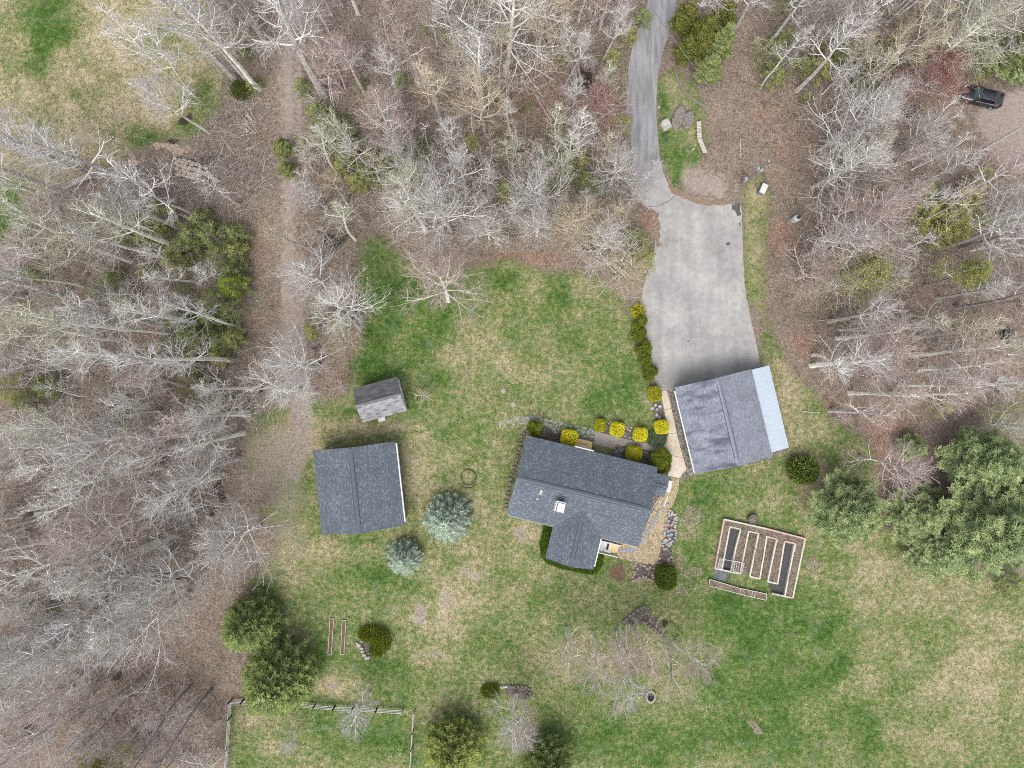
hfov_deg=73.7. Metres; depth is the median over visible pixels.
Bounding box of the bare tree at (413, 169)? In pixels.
[366,144,455,234]
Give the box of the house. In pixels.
[507,435,668,569]
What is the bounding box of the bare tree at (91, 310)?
[51,280,158,339]
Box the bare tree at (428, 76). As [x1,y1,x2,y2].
[418,62,443,95]
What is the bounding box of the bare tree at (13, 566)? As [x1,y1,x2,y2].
[0,559,33,572]
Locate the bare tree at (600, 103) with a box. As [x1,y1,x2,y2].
[568,71,634,159]
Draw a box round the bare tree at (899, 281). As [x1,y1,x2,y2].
[862,274,913,298]
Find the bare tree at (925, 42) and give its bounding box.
[870,0,962,81]
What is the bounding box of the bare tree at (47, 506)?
[13,477,146,531]
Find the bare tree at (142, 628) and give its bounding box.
[79,585,201,697]
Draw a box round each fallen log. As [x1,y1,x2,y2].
[117,574,179,580]
[533,91,552,122]
[971,300,1020,307]
[973,127,1020,154]
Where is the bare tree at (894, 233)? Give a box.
[836,212,915,263]
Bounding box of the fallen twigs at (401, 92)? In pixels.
[286,0,641,382]
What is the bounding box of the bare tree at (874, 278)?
[797,240,902,323]
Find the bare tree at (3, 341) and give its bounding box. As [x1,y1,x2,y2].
[0,304,89,364]
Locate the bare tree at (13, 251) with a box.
[4,248,37,258]
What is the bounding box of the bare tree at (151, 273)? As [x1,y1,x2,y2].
[141,263,201,291]
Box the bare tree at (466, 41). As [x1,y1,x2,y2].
[430,11,505,97]
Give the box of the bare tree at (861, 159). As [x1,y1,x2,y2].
[788,117,906,225]
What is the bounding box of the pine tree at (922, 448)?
[897,433,928,460]
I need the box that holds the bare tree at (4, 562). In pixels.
[0,559,14,565]
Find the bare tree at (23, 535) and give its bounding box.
[0,532,30,542]
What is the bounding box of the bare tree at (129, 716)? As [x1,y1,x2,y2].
[74,712,133,755]
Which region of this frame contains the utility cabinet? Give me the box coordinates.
[756,183,767,195]
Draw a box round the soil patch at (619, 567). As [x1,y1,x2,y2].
[609,564,624,581]
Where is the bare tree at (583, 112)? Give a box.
[568,105,599,151]
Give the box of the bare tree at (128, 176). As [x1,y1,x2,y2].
[86,149,192,227]
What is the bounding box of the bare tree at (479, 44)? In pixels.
[454,21,501,112]
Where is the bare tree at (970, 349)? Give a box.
[909,323,1011,374]
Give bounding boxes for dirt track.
[274,0,309,403]
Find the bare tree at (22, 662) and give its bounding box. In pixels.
[0,611,104,686]
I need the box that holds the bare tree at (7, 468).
[0,463,24,470]
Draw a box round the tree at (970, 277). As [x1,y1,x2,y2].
[922,254,993,290]
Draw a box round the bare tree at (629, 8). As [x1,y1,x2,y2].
[610,0,637,45]
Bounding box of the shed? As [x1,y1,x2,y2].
[353,377,407,421]
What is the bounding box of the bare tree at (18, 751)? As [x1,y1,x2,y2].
[0,690,96,767]
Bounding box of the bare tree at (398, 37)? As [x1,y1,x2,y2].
[381,15,433,86]
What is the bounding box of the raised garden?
[713,518,805,598]
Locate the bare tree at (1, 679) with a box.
[0,627,91,704]
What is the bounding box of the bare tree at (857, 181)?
[823,156,881,198]
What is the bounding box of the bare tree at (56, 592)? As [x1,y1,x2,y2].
[49,533,175,604]
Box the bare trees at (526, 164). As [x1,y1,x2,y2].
[283,0,630,302]
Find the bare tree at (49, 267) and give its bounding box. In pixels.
[0,222,121,280]
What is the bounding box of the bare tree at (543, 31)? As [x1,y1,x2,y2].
[495,0,595,60]
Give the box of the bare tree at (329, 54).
[292,31,351,92]
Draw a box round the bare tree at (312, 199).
[284,161,330,212]
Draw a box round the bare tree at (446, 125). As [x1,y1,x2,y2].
[434,111,473,164]
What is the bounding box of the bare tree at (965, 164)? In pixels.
[903,143,991,190]
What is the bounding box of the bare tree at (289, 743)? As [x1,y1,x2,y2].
[278,726,300,756]
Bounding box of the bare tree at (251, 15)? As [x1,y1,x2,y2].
[202,0,260,28]
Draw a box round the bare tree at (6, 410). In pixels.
[0,406,36,411]
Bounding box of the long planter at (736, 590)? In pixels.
[708,579,766,599]
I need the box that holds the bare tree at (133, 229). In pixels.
[66,185,179,273]
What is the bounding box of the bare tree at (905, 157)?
[865,141,934,180]
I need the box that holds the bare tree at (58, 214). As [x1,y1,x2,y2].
[9,178,140,273]
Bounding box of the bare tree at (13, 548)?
[0,539,53,551]
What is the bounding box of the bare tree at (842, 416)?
[830,413,852,426]
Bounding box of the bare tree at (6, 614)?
[0,560,83,625]
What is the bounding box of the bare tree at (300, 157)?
[292,143,319,174]
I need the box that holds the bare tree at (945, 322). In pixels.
[901,298,955,334]
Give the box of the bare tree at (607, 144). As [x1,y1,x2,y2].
[596,130,618,168]
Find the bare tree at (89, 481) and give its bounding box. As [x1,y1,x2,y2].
[41,453,163,509]
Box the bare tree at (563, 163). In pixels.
[532,141,581,185]
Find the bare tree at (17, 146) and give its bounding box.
[0,114,122,188]
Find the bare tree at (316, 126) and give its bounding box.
[302,122,338,172]
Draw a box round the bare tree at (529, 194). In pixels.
[496,142,579,233]
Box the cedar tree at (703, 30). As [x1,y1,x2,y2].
[681,13,718,61]
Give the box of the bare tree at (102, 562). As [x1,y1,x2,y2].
[38,535,161,602]
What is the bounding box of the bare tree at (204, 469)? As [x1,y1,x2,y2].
[161,449,240,495]
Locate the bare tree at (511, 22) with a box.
[437,0,573,101]
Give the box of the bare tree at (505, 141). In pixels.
[495,126,530,167]
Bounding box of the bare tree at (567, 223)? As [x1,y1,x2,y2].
[538,187,622,259]
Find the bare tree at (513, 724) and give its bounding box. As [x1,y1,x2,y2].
[482,691,539,761]
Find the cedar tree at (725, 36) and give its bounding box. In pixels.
[704,21,737,66]
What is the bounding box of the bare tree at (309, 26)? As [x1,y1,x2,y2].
[284,0,329,47]
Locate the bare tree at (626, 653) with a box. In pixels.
[601,619,654,679]
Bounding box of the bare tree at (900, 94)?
[852,66,917,129]
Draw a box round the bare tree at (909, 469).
[837,437,939,507]
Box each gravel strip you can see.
[651,495,660,511]
[667,390,694,481]
[745,448,788,464]
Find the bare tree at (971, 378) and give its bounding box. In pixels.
[896,349,990,412]
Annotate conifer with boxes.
[219,588,288,654]
[238,633,318,719]
[272,136,294,161]
[277,160,297,179]
[421,708,490,767]
[517,732,575,767]
[961,49,996,82]
[991,563,1023,597]
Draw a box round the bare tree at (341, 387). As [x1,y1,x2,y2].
[330,378,347,394]
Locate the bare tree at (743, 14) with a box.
[733,0,776,26]
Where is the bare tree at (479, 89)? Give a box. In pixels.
[436,60,520,139]
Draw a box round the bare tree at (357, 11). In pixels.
[351,0,359,15]
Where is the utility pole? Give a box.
[740,160,770,184]
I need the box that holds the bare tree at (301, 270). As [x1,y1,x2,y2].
[286,255,318,284]
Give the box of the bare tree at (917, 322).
[878,314,927,330]
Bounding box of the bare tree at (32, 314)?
[4,277,128,350]
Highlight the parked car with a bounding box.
[959,84,1004,109]
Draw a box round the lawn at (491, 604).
[225,64,1023,767]
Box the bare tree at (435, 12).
[419,0,459,67]
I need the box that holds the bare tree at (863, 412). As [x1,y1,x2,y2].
[827,388,901,432]
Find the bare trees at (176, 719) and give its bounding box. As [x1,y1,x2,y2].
[42,679,217,767]
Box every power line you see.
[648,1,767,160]
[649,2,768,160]
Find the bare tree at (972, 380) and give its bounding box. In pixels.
[948,372,991,392]
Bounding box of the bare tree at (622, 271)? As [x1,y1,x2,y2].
[576,224,659,307]
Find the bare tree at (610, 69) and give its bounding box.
[596,59,623,99]
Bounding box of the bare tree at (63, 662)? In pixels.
[44,608,146,682]
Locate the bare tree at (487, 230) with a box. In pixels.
[455,194,517,259]
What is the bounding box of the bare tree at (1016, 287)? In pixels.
[1005,250,1023,288]
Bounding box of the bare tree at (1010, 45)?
[969,29,1023,70]
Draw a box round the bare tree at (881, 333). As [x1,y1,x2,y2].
[835,305,909,366]
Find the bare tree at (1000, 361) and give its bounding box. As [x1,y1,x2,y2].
[918,335,1020,396]
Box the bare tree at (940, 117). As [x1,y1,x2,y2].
[891,95,965,173]
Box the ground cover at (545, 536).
[539,525,604,574]
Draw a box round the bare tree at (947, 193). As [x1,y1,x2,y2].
[871,182,962,209]
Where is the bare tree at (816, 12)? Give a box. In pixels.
[782,0,850,42]
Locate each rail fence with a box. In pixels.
[224,699,403,767]
[410,709,414,767]
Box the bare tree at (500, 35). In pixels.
[484,24,515,101]
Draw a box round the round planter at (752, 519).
[747,515,757,524]
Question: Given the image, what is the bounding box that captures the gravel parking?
[970,87,1023,176]
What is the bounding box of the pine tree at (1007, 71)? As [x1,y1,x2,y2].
[975,25,1023,80]
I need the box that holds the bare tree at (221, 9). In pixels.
[213,0,235,26]
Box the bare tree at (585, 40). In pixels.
[561,27,595,89]
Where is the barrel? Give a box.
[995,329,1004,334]
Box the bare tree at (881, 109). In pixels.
[793,68,906,166]
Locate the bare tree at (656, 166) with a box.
[651,159,665,171]
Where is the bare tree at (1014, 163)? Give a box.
[938,144,1023,203]
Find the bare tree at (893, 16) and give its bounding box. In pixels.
[885,0,934,25]
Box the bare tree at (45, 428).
[2,394,121,445]
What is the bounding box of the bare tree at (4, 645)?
[0,632,24,648]
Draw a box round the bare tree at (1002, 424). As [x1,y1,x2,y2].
[976,392,1023,447]
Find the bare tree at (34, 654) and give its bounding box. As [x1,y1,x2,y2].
[0,624,94,677]
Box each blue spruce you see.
[384,536,423,576]
[421,492,472,544]
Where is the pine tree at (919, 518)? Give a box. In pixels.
[881,481,951,548]
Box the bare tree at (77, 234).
[60,220,161,272]
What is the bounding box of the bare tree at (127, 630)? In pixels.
[79,578,186,659]
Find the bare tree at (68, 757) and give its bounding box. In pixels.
[55,737,99,767]
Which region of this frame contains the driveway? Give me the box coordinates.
[627,0,759,390]
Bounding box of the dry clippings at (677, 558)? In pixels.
[674,553,682,575]
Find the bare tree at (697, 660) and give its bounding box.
[658,628,725,687]
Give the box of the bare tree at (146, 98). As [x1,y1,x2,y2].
[124,69,209,133]
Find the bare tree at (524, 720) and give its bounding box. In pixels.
[505,693,539,753]
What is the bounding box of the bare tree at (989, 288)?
[934,269,1018,311]
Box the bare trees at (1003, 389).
[812,0,1023,403]
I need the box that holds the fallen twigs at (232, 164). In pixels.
[1,70,293,283]
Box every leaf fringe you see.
[639,297,654,385]
[650,208,660,248]
[667,176,729,205]
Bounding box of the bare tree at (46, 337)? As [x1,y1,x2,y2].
[0,304,122,351]
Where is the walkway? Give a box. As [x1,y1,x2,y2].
[661,391,685,477]
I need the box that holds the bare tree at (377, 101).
[345,76,417,160]
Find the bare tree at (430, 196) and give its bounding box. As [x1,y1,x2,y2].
[369,151,511,282]
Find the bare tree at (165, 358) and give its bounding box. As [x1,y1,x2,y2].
[143,330,232,381]
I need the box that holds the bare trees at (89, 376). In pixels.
[0,187,235,767]
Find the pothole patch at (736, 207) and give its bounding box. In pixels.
[732,203,740,215]
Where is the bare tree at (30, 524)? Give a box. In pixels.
[0,517,44,534]
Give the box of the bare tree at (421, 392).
[413,388,433,408]
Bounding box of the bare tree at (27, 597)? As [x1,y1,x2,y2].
[0,550,126,622]
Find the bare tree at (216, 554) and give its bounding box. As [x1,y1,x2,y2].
[177,490,291,600]
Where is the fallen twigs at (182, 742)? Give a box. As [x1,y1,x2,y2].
[62,624,243,767]
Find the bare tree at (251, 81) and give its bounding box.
[167,0,261,92]
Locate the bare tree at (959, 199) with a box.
[909,182,989,227]
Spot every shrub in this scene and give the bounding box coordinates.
[227,78,251,100]
[560,429,578,446]
[574,67,593,88]
[594,418,605,431]
[609,421,624,436]
[625,444,642,461]
[632,427,647,441]
[647,385,661,401]
[653,419,669,434]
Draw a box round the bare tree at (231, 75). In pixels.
[134,0,238,82]
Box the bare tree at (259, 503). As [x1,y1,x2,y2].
[254,493,275,511]
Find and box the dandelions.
[384,263,602,431]
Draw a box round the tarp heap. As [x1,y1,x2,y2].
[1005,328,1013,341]
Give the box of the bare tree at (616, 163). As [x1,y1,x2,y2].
[581,120,662,200]
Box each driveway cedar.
[631,322,640,331]
[631,328,646,342]
[634,344,645,356]
[637,316,647,327]
[638,354,651,366]
[641,340,650,348]
[641,365,658,381]
[645,345,652,354]
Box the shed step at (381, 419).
[378,417,385,421]
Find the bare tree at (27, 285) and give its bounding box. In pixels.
[0,220,67,331]
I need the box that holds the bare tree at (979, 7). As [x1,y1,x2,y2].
[913,0,1023,77]
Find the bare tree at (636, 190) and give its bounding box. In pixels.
[617,180,651,223]
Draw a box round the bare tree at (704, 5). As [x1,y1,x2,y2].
[685,0,739,18]
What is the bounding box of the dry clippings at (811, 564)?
[804,557,821,572]
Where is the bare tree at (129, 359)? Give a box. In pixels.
[98,337,206,402]
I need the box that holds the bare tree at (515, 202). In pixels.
[497,192,533,223]
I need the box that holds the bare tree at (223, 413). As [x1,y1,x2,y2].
[178,388,249,437]
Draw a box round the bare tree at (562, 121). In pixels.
[543,101,569,148]
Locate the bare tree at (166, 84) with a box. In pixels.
[148,71,201,102]
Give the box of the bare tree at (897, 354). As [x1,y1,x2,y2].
[814,291,934,396]
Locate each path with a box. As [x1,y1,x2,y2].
[593,431,656,450]
[617,477,678,564]
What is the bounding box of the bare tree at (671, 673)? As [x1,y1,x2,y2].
[628,628,710,714]
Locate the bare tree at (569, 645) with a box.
[534,616,598,688]
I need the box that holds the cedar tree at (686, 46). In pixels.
[673,34,694,67]
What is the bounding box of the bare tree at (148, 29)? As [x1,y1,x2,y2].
[122,15,196,97]
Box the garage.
[673,365,788,473]
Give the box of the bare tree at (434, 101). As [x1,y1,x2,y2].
[408,53,453,125]
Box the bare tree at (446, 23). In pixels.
[420,0,462,41]
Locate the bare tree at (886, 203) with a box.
[799,172,925,307]
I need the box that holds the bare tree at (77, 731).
[59,703,113,755]
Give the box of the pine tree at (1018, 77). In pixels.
[1000,59,1023,87]
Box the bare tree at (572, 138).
[544,122,596,165]
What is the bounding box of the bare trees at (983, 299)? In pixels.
[733,0,1023,424]
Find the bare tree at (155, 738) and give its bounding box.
[113,734,160,767]
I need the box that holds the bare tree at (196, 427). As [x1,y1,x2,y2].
[168,384,261,453]
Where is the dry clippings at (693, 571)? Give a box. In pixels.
[684,565,702,579]
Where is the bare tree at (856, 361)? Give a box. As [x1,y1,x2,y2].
[809,330,896,386]
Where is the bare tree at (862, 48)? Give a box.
[833,30,879,78]
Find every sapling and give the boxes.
[0,458,19,476]
[3,352,29,368]
[8,225,27,232]
[8,548,41,567]
[28,324,44,336]
[30,550,54,563]
[31,703,57,723]
[38,404,66,420]
[40,522,72,542]
[47,654,69,676]
[64,394,73,403]
[68,727,88,745]
[72,681,98,697]
[99,423,118,441]
[109,696,129,710]
[116,742,145,765]
[120,279,137,297]
[132,243,148,256]
[134,685,156,711]
[139,441,168,459]
[154,320,169,331]
[160,441,180,459]
[178,489,199,498]
[184,377,201,394]
[184,715,211,737]
[300,151,318,172]
[301,187,325,214]
[305,94,316,106]
[306,230,321,242]
[310,247,323,262]
[327,203,350,229]
[335,172,348,184]
[347,40,366,58]
[349,208,359,219]
[351,46,366,69]
[356,216,366,228]
[441,32,461,60]
[446,103,468,132]
[448,8,463,33]
[450,202,467,222]
[453,22,465,35]
[470,5,490,23]
[484,123,502,142]
[484,181,502,198]
[497,94,516,120]
[584,57,597,73]
[586,109,603,130]
[586,135,607,162]
[602,25,612,40]
[612,39,624,49]
[749,31,764,48]
[832,113,854,131]
[834,292,854,311]
[840,309,876,331]
[864,44,879,60]
[872,174,887,195]
[877,186,906,201]
[880,61,902,86]
[883,0,901,20]
[886,310,910,330]
[905,0,924,15]
[910,69,932,85]
[915,96,932,116]
[920,9,946,29]
[927,318,944,331]
[936,337,950,348]
[963,174,985,189]
[1003,249,1023,268]
[1007,331,1023,344]
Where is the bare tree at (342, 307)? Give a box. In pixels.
[299,257,393,348]
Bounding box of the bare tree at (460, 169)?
[435,140,495,198]
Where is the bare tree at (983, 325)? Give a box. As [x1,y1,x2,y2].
[912,307,1014,351]
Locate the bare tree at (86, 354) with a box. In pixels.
[40,324,162,382]
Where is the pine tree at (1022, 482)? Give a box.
[1007,476,1023,489]
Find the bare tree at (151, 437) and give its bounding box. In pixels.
[137,416,224,453]
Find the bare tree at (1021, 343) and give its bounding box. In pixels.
[979,329,1023,358]
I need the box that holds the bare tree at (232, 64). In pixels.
[162,0,254,81]
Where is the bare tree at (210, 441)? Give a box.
[170,412,245,466]
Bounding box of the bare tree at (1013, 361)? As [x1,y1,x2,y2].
[942,352,1023,375]
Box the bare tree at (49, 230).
[0,179,132,287]
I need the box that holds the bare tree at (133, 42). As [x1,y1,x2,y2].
[93,0,190,94]
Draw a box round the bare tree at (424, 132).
[419,123,429,142]
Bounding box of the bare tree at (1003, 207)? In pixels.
[1002,196,1023,208]
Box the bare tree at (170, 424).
[149,382,239,438]
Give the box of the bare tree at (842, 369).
[811,334,857,388]
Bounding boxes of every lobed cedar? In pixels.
[527,420,542,437]
[650,447,671,473]
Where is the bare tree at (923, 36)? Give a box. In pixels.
[898,17,941,57]
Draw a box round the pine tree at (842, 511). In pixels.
[804,462,891,549]
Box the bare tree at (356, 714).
[329,681,379,742]
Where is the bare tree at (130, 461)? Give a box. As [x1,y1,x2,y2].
[107,432,204,485]
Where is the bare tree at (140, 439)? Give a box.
[123,420,204,460]
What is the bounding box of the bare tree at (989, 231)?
[941,206,1023,253]
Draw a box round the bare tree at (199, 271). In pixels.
[187,259,221,287]
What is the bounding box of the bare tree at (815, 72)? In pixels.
[794,12,875,92]
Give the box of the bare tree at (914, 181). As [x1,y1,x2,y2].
[851,173,934,220]
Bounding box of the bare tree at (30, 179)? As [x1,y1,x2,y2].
[0,147,65,195]
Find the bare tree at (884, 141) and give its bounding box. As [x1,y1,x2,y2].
[859,130,898,163]
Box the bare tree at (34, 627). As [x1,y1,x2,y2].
[7,587,118,652]
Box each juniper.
[356,623,391,657]
[480,683,501,700]
[631,301,646,318]
[645,429,667,446]
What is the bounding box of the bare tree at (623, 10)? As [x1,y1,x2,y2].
[600,2,631,67]
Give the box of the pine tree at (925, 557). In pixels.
[901,527,967,584]
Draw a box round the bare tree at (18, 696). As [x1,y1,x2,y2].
[0,656,56,730]
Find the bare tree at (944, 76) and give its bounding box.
[884,23,980,125]
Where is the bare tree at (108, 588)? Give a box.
[81,547,174,607]
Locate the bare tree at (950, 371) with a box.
[887,363,958,382]
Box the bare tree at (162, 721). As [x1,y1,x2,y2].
[131,684,192,763]
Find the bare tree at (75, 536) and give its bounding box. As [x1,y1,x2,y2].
[14,470,173,577]
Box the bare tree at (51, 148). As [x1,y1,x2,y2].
[16,113,146,214]
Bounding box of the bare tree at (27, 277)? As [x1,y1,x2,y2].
[0,263,84,298]
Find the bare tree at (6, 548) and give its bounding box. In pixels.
[0,524,61,561]
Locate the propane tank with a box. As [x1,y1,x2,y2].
[791,215,801,222]
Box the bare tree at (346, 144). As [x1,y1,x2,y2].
[333,128,375,174]
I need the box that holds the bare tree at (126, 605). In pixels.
[84,512,240,639]
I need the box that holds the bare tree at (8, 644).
[0,604,96,677]
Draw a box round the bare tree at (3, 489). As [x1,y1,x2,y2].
[0,467,39,520]
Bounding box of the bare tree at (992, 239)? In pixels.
[956,172,1023,303]
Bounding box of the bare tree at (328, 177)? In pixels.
[318,166,349,205]
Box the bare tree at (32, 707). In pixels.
[0,646,121,733]
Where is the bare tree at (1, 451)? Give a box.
[0,422,36,468]
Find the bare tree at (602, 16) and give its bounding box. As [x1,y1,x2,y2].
[567,0,638,43]
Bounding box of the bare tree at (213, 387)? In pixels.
[190,363,254,408]
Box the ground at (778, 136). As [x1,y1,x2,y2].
[0,0,1023,767]
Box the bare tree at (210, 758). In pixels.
[170,745,235,767]
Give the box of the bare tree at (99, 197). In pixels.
[88,179,179,233]
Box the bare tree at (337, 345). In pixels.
[315,322,364,369]
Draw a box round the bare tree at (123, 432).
[112,407,177,445]
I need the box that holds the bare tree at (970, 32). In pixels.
[902,12,993,83]
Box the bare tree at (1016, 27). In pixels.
[991,0,1023,69]
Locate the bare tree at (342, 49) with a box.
[324,29,368,95]
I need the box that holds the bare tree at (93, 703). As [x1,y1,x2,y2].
[69,674,144,725]
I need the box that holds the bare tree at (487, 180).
[469,158,504,199]
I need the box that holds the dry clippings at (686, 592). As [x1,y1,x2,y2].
[679,589,687,595]
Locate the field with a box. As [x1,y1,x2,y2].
[0,0,227,244]
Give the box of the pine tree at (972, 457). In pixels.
[933,425,1023,496]
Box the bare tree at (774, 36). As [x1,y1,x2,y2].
[763,0,821,50]
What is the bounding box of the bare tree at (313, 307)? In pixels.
[304,298,329,322]
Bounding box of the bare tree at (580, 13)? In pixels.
[577,1,585,21]
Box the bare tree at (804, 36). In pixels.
[759,24,815,88]
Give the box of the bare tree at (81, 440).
[38,402,174,516]
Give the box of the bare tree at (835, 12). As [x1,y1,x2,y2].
[767,0,864,69]
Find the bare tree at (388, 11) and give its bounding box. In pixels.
[377,0,403,45]
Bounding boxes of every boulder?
[659,118,671,130]
[671,103,685,130]
[682,110,694,129]
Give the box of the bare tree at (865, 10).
[814,0,887,66]
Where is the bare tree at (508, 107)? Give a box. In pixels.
[497,96,518,132]
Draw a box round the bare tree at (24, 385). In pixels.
[0,380,45,400]
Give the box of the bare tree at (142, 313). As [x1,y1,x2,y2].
[102,279,198,338]
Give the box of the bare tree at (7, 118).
[0,91,81,191]
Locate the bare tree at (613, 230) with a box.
[553,201,653,290]
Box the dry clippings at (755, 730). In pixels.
[746,720,762,734]
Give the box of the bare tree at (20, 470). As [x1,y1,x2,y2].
[4,426,125,491]
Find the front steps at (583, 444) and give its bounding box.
[574,439,592,449]
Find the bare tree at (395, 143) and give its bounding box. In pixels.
[369,119,448,203]
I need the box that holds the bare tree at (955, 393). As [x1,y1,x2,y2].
[887,354,984,421]
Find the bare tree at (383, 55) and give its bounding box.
[368,43,407,107]
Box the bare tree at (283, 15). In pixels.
[232,0,330,98]
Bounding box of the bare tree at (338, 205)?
[317,195,365,241]
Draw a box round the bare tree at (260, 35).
[210,0,267,44]
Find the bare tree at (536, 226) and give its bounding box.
[508,186,565,251]
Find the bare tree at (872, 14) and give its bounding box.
[835,0,913,50]
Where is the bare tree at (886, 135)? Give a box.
[824,131,896,182]
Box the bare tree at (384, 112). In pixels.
[371,99,401,137]
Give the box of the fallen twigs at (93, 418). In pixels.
[0,189,263,767]
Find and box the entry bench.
[666,480,672,491]
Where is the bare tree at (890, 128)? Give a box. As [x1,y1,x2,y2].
[851,120,898,153]
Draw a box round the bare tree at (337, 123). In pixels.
[310,105,372,162]
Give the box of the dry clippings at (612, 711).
[609,702,619,712]
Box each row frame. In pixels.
[328,618,333,653]
[340,620,345,654]
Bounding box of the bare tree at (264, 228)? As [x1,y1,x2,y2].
[255,217,314,264]
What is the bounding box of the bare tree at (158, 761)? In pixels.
[150,688,212,767]
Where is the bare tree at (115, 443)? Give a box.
[104,414,191,469]
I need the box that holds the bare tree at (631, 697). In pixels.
[602,622,660,727]
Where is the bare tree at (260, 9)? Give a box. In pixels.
[253,0,266,18]
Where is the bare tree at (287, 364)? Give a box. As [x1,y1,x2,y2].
[249,317,344,416]
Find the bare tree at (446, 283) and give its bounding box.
[389,238,499,332]
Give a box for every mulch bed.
[361,642,369,654]
[505,687,532,699]
[527,426,593,449]
[600,423,648,441]
[611,446,666,475]
[626,608,662,632]
[632,564,654,581]
[652,400,663,419]
[656,546,671,565]
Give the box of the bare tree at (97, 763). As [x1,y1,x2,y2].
[76,738,143,767]
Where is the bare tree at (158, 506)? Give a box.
[128,453,236,532]
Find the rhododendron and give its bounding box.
[785,453,821,486]
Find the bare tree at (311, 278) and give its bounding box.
[270,236,349,311]
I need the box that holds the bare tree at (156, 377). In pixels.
[117,364,193,399]
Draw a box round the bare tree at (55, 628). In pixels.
[29,579,151,660]
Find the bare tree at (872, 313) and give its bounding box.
[827,286,907,343]
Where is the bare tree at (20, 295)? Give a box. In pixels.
[0,290,27,299]
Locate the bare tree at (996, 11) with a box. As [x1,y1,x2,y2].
[901,0,1023,97]
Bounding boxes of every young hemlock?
[0,371,32,407]
[9,389,44,417]
[16,592,49,619]
[24,259,51,284]
[31,370,66,402]
[41,604,63,626]
[49,238,70,253]
[85,281,112,307]
[100,266,126,291]
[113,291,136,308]
[118,229,144,253]
[126,208,160,237]
[132,216,169,253]
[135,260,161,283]
[141,198,181,239]
[154,335,185,356]
[158,249,193,278]
[162,307,192,333]
[163,234,208,271]
[172,282,196,301]
[172,314,208,348]
[174,347,207,376]
[175,370,202,394]
[177,220,215,258]
[183,324,219,361]
[186,205,221,237]
[187,396,210,411]
[194,375,222,400]
[195,217,240,260]
[197,286,235,318]
[197,302,229,333]
[204,238,245,278]
[207,325,239,356]
[208,344,235,369]
[209,390,232,412]
[214,267,254,301]
[218,257,252,283]
[218,295,252,326]
[221,326,250,352]
[225,220,253,247]
[225,238,251,264]
[238,46,253,62]
[245,76,262,96]
[290,77,312,98]
[295,132,313,151]
[303,100,329,128]
[303,320,324,340]
[312,124,340,149]
[318,131,345,160]
[319,110,352,145]
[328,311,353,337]
[330,152,356,180]
[334,122,359,148]
[341,146,361,171]
[343,171,373,195]
[353,160,381,191]
[355,78,368,92]
[362,147,381,163]
[372,158,397,183]
[383,148,404,171]
[394,72,409,88]
[400,159,426,183]
[405,139,429,162]
[419,22,432,36]
[431,194,452,215]
[438,30,446,40]
[462,133,482,153]
[492,178,514,202]
[500,148,522,169]
[506,187,529,212]
[519,174,548,204]
[523,99,536,111]
[530,156,553,186]
[538,161,576,196]
[548,123,569,146]
[552,163,581,189]
[556,52,570,67]
[563,145,592,175]
[574,170,601,195]
[599,46,621,69]
[603,82,622,108]
[607,112,634,135]
[620,26,637,47]
[623,227,648,251]
[623,258,644,282]
[627,243,656,273]
[631,6,653,29]
[749,38,786,76]
[757,63,786,92]
[766,26,796,59]
[773,0,796,20]
[785,55,812,79]
[799,90,812,106]
[804,56,834,86]
[811,27,842,59]
[826,11,842,28]
[831,49,855,76]
[832,28,863,55]
[835,251,860,274]
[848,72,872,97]
[859,55,891,89]
[869,34,902,71]
[871,244,891,261]
[905,196,940,225]
[905,210,930,239]
[910,178,936,199]
[913,221,953,258]
[921,196,973,240]
[925,395,953,418]
[936,217,973,248]
[952,191,983,218]
[955,176,986,198]
[962,209,989,236]
[973,166,997,185]
[986,214,1010,235]
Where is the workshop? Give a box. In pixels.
[313,441,406,533]
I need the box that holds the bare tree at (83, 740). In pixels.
[75,696,130,752]
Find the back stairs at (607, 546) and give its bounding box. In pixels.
[599,540,620,557]
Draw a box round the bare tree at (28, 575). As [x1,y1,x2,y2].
[0,529,127,595]
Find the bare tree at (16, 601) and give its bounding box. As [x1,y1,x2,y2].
[0,598,22,645]
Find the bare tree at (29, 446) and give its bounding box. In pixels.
[0,422,113,467]
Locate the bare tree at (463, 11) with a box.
[460,0,465,21]
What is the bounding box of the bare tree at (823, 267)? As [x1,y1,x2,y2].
[770,230,854,310]
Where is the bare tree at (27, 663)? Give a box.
[0,584,135,698]
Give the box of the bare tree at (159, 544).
[152,518,195,550]
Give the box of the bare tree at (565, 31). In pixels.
[554,11,597,86]
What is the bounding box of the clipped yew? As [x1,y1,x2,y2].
[654,563,677,590]
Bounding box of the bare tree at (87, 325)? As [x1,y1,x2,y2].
[60,305,175,354]
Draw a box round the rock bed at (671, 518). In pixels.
[664,515,676,547]
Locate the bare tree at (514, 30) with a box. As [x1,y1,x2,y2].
[497,11,521,52]
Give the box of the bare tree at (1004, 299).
[952,259,1023,329]
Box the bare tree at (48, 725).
[10,674,111,757]
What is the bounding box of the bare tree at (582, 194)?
[574,187,596,212]
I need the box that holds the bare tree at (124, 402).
[98,382,179,421]
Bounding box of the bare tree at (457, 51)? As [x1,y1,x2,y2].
[444,37,472,99]
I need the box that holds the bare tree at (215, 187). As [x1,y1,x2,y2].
[188,157,240,206]
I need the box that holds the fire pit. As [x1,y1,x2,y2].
[645,690,655,703]
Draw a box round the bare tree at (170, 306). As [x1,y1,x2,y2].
[157,291,236,332]
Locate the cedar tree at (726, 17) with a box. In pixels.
[702,0,737,32]
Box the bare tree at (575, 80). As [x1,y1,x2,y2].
[554,66,596,125]
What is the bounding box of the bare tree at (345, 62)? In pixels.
[333,47,361,77]

